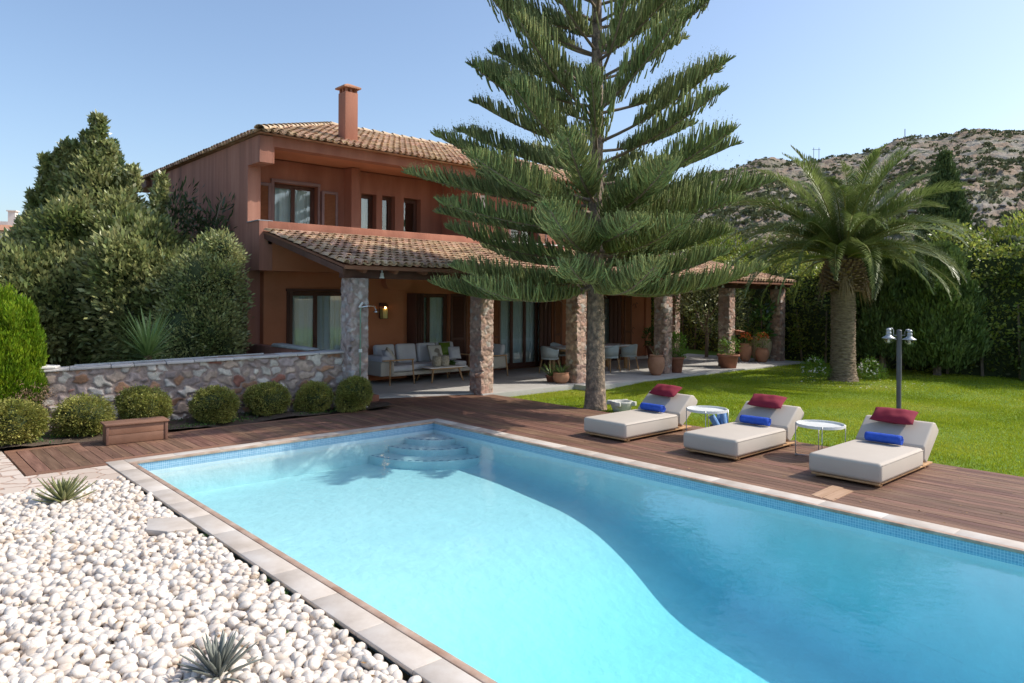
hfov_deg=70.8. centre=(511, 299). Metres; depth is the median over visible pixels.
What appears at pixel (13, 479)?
paving
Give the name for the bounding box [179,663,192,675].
pebble
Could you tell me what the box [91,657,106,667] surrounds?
pebble
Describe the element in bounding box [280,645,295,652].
pebble
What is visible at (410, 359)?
sofa
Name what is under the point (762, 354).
potted plant
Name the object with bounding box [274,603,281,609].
pebble
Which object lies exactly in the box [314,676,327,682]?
pebble
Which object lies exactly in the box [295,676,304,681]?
pebble
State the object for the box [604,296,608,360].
window
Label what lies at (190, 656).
pebble
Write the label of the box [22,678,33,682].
pebble
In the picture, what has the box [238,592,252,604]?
pebble
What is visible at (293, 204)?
window
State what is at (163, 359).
coping
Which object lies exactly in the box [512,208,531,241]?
window
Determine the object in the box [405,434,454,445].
pool step
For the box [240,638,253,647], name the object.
pebble
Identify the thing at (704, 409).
side table
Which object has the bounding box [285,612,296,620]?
pebble
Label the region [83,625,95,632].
pebble
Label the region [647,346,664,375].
potted plant
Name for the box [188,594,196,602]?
pebble
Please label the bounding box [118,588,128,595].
pebble
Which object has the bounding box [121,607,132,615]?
pebble
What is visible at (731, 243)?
tree
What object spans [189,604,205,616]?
pebble
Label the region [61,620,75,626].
pebble
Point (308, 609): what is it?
pebble
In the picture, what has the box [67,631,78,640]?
pebble
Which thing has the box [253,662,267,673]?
pebble
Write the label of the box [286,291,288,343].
door leaf
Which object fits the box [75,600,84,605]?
pebble
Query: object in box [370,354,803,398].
terrace
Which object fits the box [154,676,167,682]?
pebble
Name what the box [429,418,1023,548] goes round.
pool coping slabs
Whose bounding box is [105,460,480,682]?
pool coping slabs
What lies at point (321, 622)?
pebble
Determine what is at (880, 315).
cypress tree
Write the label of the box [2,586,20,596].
pebble
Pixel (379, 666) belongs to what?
pebble
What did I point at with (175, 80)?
sky
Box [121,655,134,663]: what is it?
pebble
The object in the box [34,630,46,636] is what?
pebble
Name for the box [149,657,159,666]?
pebble
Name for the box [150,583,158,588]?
pebble
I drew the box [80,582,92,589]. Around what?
pebble
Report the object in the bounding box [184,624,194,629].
pebble
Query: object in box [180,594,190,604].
pebble
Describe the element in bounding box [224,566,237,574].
pebble
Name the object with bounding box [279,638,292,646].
pebble
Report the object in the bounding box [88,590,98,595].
pebble
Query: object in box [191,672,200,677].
pebble
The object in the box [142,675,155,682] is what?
pebble
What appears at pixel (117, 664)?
pebble
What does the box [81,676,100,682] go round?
pebble
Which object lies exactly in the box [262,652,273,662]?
pebble
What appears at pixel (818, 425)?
side table
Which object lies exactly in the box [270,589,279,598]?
pebble
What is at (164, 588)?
pebble
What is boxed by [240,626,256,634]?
pebble
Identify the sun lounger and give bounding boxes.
[584,391,696,441]
[683,401,803,460]
[809,415,937,486]
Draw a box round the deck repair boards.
[811,485,852,500]
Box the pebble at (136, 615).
[131,613,140,617]
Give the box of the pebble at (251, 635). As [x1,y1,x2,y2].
[244,633,254,638]
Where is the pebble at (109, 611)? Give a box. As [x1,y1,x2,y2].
[101,608,114,616]
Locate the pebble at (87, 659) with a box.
[80,653,95,664]
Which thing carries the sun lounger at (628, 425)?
on the deck
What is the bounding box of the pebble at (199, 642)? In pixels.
[195,638,204,648]
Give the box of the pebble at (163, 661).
[153,656,169,669]
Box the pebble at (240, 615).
[232,611,246,619]
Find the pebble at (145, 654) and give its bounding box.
[139,650,153,658]
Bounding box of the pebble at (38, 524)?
[31,522,44,526]
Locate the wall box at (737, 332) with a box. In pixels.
[735,330,744,334]
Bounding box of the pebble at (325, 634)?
[314,632,327,638]
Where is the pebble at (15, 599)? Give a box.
[11,597,19,603]
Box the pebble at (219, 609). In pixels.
[215,606,223,612]
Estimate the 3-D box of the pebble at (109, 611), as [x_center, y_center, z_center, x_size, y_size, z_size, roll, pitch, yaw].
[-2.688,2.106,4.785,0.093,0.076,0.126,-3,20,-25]
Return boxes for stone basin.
[607,399,636,411]
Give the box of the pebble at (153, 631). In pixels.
[150,627,159,634]
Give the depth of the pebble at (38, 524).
6.62 m
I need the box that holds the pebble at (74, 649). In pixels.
[65,646,79,654]
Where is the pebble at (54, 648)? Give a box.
[46,645,60,653]
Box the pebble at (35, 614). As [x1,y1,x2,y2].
[31,611,43,618]
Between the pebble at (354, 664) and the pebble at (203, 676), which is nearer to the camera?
the pebble at (203, 676)
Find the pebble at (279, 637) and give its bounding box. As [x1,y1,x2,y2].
[272,633,284,642]
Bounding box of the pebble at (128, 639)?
[124,636,131,647]
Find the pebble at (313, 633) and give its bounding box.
[310,629,323,636]
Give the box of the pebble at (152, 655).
[146,651,161,662]
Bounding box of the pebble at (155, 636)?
[151,634,161,639]
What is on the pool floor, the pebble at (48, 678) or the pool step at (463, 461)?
the pool step at (463, 461)
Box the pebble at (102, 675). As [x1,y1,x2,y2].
[96,671,109,680]
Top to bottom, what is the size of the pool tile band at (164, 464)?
0.110 m
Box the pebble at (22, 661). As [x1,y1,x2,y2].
[18,656,32,665]
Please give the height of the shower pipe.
1.991 m
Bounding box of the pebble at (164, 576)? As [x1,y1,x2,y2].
[159,572,172,580]
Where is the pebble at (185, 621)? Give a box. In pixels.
[183,618,196,625]
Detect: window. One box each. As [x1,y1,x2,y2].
[274,183,313,223]
[293,291,341,349]
[361,194,372,228]
[382,196,390,229]
[404,199,416,232]
[424,294,446,374]
[500,301,538,368]
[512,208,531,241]
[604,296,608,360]
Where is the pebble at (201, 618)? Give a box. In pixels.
[196,615,206,622]
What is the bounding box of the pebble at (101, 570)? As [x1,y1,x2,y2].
[96,567,108,574]
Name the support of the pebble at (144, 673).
on the pebbles at (83, 534)
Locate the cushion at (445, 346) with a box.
[438,342,449,354]
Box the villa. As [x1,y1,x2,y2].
[140,84,795,406]
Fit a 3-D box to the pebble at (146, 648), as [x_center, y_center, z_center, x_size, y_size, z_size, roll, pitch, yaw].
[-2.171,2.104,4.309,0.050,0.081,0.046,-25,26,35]
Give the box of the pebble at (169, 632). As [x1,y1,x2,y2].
[162,630,172,636]
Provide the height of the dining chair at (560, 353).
0.787 m
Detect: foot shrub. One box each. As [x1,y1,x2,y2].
[796,355,833,380]
[856,355,889,380]
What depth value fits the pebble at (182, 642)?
4.39 m
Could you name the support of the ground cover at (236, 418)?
on the planting bed at (175, 424)
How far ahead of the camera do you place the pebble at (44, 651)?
4.27 m
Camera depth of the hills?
199.09 m
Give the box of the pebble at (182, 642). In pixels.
[173,636,193,648]
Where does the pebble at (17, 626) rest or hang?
on the pebbles at (83, 534)
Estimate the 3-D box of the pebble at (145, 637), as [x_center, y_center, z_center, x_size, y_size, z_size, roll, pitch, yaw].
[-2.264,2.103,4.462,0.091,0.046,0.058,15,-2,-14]
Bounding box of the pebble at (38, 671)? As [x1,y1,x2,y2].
[31,666,45,676]
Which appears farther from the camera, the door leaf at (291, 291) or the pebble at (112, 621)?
the door leaf at (291, 291)
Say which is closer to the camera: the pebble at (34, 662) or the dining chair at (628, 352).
the pebble at (34, 662)
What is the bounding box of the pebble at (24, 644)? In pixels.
[21,641,29,649]
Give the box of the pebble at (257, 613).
[251,610,262,618]
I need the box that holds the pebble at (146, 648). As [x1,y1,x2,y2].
[143,646,151,650]
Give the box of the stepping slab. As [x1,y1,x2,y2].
[145,517,196,535]
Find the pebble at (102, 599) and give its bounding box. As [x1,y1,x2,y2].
[98,596,105,604]
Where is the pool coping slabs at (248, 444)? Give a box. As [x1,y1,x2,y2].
[125,420,431,461]
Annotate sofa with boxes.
[368,342,469,385]
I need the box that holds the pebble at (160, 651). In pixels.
[155,648,164,655]
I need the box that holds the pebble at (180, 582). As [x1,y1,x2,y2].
[177,579,189,586]
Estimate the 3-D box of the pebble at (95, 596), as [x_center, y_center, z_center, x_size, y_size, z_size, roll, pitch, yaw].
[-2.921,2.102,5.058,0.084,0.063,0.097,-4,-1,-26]
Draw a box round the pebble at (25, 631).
[21,628,30,637]
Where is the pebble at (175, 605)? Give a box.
[168,600,183,610]
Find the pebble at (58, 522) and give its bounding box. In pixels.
[53,520,65,525]
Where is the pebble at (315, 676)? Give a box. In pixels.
[312,673,319,681]
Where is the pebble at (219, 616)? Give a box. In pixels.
[213,612,224,619]
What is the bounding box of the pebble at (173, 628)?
[162,624,179,632]
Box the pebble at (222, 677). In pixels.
[219,673,231,682]
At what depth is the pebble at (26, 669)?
4.06 m
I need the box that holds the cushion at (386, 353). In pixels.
[382,350,393,359]
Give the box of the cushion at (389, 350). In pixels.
[385,347,394,361]
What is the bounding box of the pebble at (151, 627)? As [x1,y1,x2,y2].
[147,623,160,634]
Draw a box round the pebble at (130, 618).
[125,615,135,622]
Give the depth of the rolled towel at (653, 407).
11.64 m
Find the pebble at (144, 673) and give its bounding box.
[138,668,151,679]
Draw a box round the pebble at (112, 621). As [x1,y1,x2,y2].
[108,617,116,627]
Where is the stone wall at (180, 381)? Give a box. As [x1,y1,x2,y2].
[40,349,343,428]
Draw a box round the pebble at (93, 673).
[86,671,98,676]
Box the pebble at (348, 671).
[343,667,354,679]
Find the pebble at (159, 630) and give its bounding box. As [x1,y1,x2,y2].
[155,627,162,633]
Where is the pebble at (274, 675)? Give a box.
[267,671,279,682]
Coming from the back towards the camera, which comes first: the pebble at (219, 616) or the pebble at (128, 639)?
the pebble at (219, 616)
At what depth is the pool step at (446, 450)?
11.56 m
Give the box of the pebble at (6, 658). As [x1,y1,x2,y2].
[0,656,13,663]
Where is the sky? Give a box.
[0,0,1023,220]
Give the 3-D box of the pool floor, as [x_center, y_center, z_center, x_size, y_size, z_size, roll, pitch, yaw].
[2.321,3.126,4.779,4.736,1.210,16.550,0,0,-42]
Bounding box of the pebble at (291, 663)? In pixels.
[288,661,294,667]
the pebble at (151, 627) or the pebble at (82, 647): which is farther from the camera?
the pebble at (151, 627)
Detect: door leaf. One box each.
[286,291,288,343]
[289,290,292,343]
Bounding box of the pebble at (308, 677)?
[303,672,312,682]
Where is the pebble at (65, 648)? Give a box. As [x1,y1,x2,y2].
[62,644,72,652]
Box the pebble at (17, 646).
[13,642,20,649]
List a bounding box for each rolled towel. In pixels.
[640,402,665,412]
[709,414,719,425]
[719,413,727,423]
[739,415,770,425]
[864,431,903,444]
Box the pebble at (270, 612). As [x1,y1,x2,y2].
[265,609,275,616]
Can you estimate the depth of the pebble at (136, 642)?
4.39 m
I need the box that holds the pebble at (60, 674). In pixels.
[55,672,63,678]
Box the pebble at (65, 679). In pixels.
[58,676,71,682]
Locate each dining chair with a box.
[539,346,559,372]
[550,342,565,362]
[605,345,620,372]
[617,344,638,370]
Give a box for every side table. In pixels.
[686,405,728,431]
[794,420,845,455]
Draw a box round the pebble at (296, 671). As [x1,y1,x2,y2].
[291,667,303,676]
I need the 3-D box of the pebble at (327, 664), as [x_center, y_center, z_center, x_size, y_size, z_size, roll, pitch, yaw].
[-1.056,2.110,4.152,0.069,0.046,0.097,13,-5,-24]
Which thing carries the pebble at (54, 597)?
on the pebbles at (83, 534)
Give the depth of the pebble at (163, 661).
4.13 m
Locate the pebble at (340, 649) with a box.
[333,645,347,653]
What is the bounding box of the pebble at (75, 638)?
[67,632,82,643]
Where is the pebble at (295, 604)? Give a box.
[291,602,301,607]
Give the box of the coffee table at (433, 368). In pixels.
[416,364,467,382]
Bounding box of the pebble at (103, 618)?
[98,615,107,624]
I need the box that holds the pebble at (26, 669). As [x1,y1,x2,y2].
[18,667,33,673]
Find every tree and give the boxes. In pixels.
[0,109,194,366]
[107,137,140,196]
[401,0,778,410]
[677,226,756,312]
[722,232,807,276]
[792,252,824,275]
[855,246,917,372]
[893,238,993,375]
[910,147,980,259]
[972,220,1023,258]
[997,207,1023,237]
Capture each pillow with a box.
[649,384,682,396]
[747,394,787,408]
[870,407,918,424]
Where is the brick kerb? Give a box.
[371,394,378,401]
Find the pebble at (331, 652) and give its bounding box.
[330,644,342,656]
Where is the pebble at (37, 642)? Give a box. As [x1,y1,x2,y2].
[26,637,46,648]
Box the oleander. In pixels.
[163,176,237,251]
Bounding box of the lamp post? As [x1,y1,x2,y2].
[882,328,916,408]
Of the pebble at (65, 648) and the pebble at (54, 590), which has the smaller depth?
the pebble at (65, 648)
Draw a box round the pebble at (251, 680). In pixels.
[244,677,256,682]
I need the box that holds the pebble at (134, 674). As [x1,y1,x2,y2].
[127,671,138,678]
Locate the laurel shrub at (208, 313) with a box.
[145,225,255,360]
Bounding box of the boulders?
[744,148,1006,226]
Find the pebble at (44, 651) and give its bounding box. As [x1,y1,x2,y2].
[40,648,47,656]
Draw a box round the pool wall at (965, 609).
[150,430,1023,682]
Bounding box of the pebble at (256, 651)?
[249,649,261,656]
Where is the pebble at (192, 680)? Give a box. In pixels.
[183,677,196,682]
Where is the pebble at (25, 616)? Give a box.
[20,612,32,619]
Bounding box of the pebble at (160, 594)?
[156,591,165,598]
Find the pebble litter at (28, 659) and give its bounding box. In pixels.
[22,486,374,676]
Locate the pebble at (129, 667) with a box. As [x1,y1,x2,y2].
[119,663,137,675]
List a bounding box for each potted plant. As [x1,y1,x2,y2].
[543,365,559,381]
[547,361,569,383]
[642,325,653,357]
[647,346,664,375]
[671,331,688,372]
[717,335,742,368]
[737,332,753,361]
[743,297,777,360]
[753,332,770,361]
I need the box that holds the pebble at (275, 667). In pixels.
[272,664,284,671]
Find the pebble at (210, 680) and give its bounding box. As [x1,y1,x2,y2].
[203,678,219,682]
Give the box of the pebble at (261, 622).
[255,618,268,627]
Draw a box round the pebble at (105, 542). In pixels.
[102,541,113,545]
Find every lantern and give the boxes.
[379,303,388,318]
[432,356,441,366]
[441,355,448,365]
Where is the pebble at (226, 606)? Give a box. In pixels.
[218,602,230,612]
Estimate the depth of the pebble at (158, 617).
4.75 m
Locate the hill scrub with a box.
[656,128,1023,255]
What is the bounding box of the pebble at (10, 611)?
[4,608,16,614]
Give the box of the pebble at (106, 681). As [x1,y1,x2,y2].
[99,680,112,682]
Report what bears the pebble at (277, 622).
on the pebbles at (83, 534)
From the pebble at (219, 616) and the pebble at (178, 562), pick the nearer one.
the pebble at (219, 616)
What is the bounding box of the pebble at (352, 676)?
[349,671,356,679]
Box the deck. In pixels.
[16,394,1023,541]
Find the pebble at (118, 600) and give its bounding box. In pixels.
[114,597,123,603]
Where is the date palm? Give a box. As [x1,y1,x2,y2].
[722,143,977,381]
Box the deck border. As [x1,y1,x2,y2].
[4,410,436,475]
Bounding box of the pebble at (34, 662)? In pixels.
[29,658,43,666]
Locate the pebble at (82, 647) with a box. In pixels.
[72,644,86,654]
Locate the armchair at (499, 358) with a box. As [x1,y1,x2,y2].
[468,344,507,375]
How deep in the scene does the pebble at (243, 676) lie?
4.01 m
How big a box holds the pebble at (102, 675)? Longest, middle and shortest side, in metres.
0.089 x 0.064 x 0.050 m
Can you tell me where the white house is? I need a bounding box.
[0,210,19,239]
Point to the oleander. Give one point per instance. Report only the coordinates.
(187, 222)
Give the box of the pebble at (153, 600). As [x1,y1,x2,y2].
[147,596,158,603]
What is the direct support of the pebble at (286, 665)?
on the pebbles at (83, 534)
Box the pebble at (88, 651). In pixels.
[83,649,93,654]
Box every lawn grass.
[698,359,1023,406]
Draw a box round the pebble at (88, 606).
[79,602,93,610]
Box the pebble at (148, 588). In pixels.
[143,585,154,591]
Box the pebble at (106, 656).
[98,654,109,662]
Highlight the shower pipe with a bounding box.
[358,302,377,376]
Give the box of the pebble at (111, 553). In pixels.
[105,550,119,556]
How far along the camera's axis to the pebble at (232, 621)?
4.67 m
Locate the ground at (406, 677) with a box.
[129,483,410,680]
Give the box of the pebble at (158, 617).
[152,612,164,621]
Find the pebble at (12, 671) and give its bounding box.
[7,667,19,675]
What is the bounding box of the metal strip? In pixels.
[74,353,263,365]
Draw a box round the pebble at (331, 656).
[327,654,336,659]
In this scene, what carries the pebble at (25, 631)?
on the pebbles at (83, 534)
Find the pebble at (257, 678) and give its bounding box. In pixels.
[254,676,261,682]
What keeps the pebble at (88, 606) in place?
on the pebbles at (83, 534)
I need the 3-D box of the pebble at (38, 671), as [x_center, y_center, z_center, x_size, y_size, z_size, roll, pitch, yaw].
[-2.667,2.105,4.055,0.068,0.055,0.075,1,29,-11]
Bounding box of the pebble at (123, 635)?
[117,630,135,641]
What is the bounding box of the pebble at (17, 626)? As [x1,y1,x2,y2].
[12,622,22,629]
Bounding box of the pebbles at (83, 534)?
[0,476,408,682]
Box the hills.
[656,128,1023,255]
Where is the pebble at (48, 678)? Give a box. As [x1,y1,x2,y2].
[33,674,54,682]
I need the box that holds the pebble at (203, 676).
[201,671,213,681]
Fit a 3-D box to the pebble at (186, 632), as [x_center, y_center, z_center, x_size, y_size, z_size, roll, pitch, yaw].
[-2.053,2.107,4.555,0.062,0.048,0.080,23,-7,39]
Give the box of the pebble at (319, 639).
[314,635,324,645]
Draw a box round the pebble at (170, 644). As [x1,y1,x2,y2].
[164,642,173,647]
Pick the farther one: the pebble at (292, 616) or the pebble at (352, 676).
the pebble at (292, 616)
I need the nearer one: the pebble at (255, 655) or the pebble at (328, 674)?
the pebble at (328, 674)
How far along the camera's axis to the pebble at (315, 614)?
4.79 m
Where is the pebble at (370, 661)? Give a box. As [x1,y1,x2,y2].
[361,654,377,669]
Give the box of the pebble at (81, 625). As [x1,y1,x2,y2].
[76,620,90,632]
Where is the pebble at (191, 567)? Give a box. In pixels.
[186,562,196,572]
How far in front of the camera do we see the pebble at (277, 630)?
4.54 m
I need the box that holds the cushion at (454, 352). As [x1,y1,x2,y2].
[448,347,460,358]
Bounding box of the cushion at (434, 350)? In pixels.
[427,345,442,360]
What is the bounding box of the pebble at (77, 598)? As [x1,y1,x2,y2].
[70,595,83,601]
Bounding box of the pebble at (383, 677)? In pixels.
[379,674,387,682]
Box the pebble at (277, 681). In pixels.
[271,679,286,682]
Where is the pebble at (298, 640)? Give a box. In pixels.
[293,638,305,647]
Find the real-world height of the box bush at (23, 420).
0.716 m
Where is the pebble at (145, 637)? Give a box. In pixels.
[140,635,151,640]
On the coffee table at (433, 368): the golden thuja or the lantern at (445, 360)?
the lantern at (445, 360)
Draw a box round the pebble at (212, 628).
[209,624,224,635]
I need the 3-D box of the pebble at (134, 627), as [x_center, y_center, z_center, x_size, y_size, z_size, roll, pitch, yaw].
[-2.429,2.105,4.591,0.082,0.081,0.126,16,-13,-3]
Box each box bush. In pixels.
[0,396,51,447]
[48,392,118,437]
[113,383,173,419]
[186,384,241,424]
[240,381,292,415]
[293,380,334,412]
[333,374,374,412]
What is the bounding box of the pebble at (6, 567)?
[2,563,16,571]
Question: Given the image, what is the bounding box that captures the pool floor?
[187,458,1010,682]
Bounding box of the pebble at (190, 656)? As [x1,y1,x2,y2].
[181,654,193,662]
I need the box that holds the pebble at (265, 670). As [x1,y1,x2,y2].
[259,666,271,675]
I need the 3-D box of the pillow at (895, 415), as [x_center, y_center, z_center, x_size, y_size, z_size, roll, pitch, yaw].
[5.000,1.521,9.429,0.530,0.148,0.280,2,31,45]
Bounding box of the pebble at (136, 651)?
[132,647,140,655]
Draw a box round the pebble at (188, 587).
[180,585,191,590]
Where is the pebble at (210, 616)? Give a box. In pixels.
[205,610,218,624]
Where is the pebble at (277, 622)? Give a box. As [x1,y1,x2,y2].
[272,619,280,626]
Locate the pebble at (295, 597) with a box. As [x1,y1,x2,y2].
[290,593,300,601]
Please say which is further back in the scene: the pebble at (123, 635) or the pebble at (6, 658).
the pebble at (123, 635)
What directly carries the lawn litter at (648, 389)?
on the lawn at (694, 351)
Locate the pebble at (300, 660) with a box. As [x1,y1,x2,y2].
[294,654,305,667]
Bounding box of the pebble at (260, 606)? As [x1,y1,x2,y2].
[249,602,266,612]
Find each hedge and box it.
[651,254,802,357]
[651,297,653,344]
[765,245,931,372]
[922,219,1023,378]
[1012,326,1023,380]
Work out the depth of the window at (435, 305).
19.95 m
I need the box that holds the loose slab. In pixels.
[39,365,59,368]
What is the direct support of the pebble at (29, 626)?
on the pebbles at (83, 534)
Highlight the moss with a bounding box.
[19,521,337,632]
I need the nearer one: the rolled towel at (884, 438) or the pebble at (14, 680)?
the pebble at (14, 680)
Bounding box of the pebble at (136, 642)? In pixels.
[130,636,141,648]
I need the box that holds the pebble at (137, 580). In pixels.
[133,577,144,584]
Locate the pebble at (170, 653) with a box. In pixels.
[164,648,176,658]
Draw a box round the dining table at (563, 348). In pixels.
[546,343,631,370]
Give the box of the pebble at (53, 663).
[43,660,57,667]
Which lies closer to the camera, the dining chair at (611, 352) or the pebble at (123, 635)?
the pebble at (123, 635)
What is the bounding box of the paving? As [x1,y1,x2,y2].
[0,450,124,495]
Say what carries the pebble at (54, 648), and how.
on the pebbles at (83, 534)
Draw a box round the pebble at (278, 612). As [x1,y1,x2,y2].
[274,608,282,618]
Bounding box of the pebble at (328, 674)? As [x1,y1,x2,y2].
[320,669,333,679]
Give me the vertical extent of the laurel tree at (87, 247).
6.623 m
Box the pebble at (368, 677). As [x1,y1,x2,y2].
[360,674,373,682]
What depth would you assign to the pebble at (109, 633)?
4.51 m
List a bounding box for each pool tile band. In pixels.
[125,424,1023,682]
[138,423,433,470]
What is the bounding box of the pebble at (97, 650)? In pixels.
[93,644,106,657]
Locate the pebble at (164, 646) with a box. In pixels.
[161,645,172,648]
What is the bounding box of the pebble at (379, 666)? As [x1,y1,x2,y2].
[373,662,385,670]
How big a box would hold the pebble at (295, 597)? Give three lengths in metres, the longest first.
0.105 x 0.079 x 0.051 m
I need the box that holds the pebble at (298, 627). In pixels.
[293,624,305,631]
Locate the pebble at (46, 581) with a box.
[41,577,53,587]
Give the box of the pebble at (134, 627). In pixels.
[124,623,139,631]
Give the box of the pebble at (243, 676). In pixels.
[238,672,253,680]
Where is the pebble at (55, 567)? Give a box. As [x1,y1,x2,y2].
[48,564,60,571]
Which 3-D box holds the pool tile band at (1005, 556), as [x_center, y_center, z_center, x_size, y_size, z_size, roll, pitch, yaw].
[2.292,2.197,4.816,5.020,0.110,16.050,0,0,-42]
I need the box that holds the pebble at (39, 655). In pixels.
[32,653,43,658]
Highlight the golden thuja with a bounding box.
[0,281,56,408]
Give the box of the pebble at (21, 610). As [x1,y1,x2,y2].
[17,607,27,614]
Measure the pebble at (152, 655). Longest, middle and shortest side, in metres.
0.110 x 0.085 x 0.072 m
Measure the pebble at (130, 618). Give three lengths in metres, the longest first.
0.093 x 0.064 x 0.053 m
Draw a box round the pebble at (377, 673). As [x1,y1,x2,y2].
[373,670,382,677]
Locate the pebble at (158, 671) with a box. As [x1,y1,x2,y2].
[152,667,166,676]
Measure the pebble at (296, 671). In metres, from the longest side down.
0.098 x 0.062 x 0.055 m
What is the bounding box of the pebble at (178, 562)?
[170,559,181,568]
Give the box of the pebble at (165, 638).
[161,634,171,642]
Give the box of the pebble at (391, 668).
[387,664,398,674]
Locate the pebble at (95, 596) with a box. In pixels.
[90,593,102,601]
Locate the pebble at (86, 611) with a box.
[79,609,90,616]
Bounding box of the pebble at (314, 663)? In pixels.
[308,657,320,670]
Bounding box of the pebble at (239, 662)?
[230,659,249,673]
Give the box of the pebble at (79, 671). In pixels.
[69,664,89,678]
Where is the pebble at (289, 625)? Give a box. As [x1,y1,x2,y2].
[284,621,295,630]
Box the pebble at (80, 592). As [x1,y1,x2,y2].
[74,590,85,597]
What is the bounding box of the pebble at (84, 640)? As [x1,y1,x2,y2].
[79,636,91,643]
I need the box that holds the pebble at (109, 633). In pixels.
[103,630,114,639]
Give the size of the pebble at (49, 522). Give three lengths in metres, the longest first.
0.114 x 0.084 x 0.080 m
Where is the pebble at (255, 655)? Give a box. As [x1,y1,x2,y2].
[250,654,260,664]
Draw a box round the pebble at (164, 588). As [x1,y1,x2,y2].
[156,585,167,591]
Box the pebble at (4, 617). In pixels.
[0,615,12,620]
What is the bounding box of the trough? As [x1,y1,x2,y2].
[271,343,319,350]
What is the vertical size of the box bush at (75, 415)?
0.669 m
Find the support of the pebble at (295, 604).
on the pebbles at (83, 534)
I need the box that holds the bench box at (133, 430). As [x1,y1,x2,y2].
[100,416,168,445]
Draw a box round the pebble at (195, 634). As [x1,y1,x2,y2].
[189,630,201,640]
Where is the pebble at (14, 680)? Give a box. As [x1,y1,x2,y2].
[9,677,19,682]
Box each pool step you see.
[369,452,480,469]
[388,444,466,455]
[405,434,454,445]
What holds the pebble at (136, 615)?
on the pebbles at (83, 534)
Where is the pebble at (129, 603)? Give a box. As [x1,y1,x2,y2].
[122,600,134,607]
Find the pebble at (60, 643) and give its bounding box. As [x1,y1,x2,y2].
[50,641,62,647]
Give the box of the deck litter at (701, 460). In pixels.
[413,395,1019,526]
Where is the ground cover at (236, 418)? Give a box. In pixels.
[6,407,360,444]
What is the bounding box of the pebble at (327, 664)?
[323,660,333,669]
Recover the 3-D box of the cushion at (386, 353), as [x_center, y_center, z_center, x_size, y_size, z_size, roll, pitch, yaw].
[-3.017,1.365,17.481,0.175,0.340,0.313,-43,18,-20]
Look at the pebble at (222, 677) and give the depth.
4.00 m
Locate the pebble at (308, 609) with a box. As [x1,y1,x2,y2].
[303,606,312,614]
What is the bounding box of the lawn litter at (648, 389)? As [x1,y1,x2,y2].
[547,384,742,422]
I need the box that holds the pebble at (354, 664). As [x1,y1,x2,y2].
[347,658,359,668]
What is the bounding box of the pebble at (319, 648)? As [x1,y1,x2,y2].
[311,646,323,654]
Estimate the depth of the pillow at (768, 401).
10.67 m
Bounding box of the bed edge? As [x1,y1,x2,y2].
[0,407,382,454]
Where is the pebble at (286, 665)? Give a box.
[282,663,291,669]
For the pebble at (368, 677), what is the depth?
3.98 m
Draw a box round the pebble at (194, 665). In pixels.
[191,663,204,669]
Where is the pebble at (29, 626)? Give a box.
[23,624,34,630]
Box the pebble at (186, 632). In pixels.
[181,628,193,636]
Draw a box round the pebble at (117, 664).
[111,658,125,670]
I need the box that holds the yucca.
[98,306,189,373]
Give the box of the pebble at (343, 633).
[338,629,348,641]
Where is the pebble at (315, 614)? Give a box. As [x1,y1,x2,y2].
[309,609,324,619]
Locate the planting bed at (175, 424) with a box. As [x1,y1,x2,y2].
[0,402,394,447]
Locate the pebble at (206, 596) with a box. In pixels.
[199,592,215,601]
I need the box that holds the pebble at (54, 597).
[49,593,59,603]
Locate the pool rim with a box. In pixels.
[128,421,1023,682]
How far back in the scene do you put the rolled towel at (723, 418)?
11.18 m
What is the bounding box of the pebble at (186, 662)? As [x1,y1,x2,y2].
[180,660,191,667]
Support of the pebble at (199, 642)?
on the pebbles at (83, 534)
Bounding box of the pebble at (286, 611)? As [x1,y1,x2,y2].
[283,609,290,613]
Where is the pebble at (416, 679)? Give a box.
[408,675,421,682]
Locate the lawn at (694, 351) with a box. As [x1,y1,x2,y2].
[518,349,1023,476]
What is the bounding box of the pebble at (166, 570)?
[159,568,169,574]
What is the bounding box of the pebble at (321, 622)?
[317,618,333,628]
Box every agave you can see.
[32,474,96,503]
[177,627,263,682]
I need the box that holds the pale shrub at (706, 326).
[672,288,755,356]
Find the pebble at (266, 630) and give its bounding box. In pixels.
[262,626,271,635]
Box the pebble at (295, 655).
[291,651,301,660]
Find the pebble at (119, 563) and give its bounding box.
[113,558,123,567]
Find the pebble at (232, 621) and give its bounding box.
[227,616,239,629]
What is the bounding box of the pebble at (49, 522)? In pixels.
[45,519,55,525]
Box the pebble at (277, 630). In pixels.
[273,627,285,633]
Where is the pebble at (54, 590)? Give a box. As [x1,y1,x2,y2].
[49,587,61,595]
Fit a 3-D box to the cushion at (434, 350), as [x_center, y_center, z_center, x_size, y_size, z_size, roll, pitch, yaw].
[-1.992,1.390,18.733,0.423,0.460,0.175,0,-26,-34]
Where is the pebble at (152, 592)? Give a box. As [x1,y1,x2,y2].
[147,589,156,596]
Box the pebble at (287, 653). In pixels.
[282,650,292,656]
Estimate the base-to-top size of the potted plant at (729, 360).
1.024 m

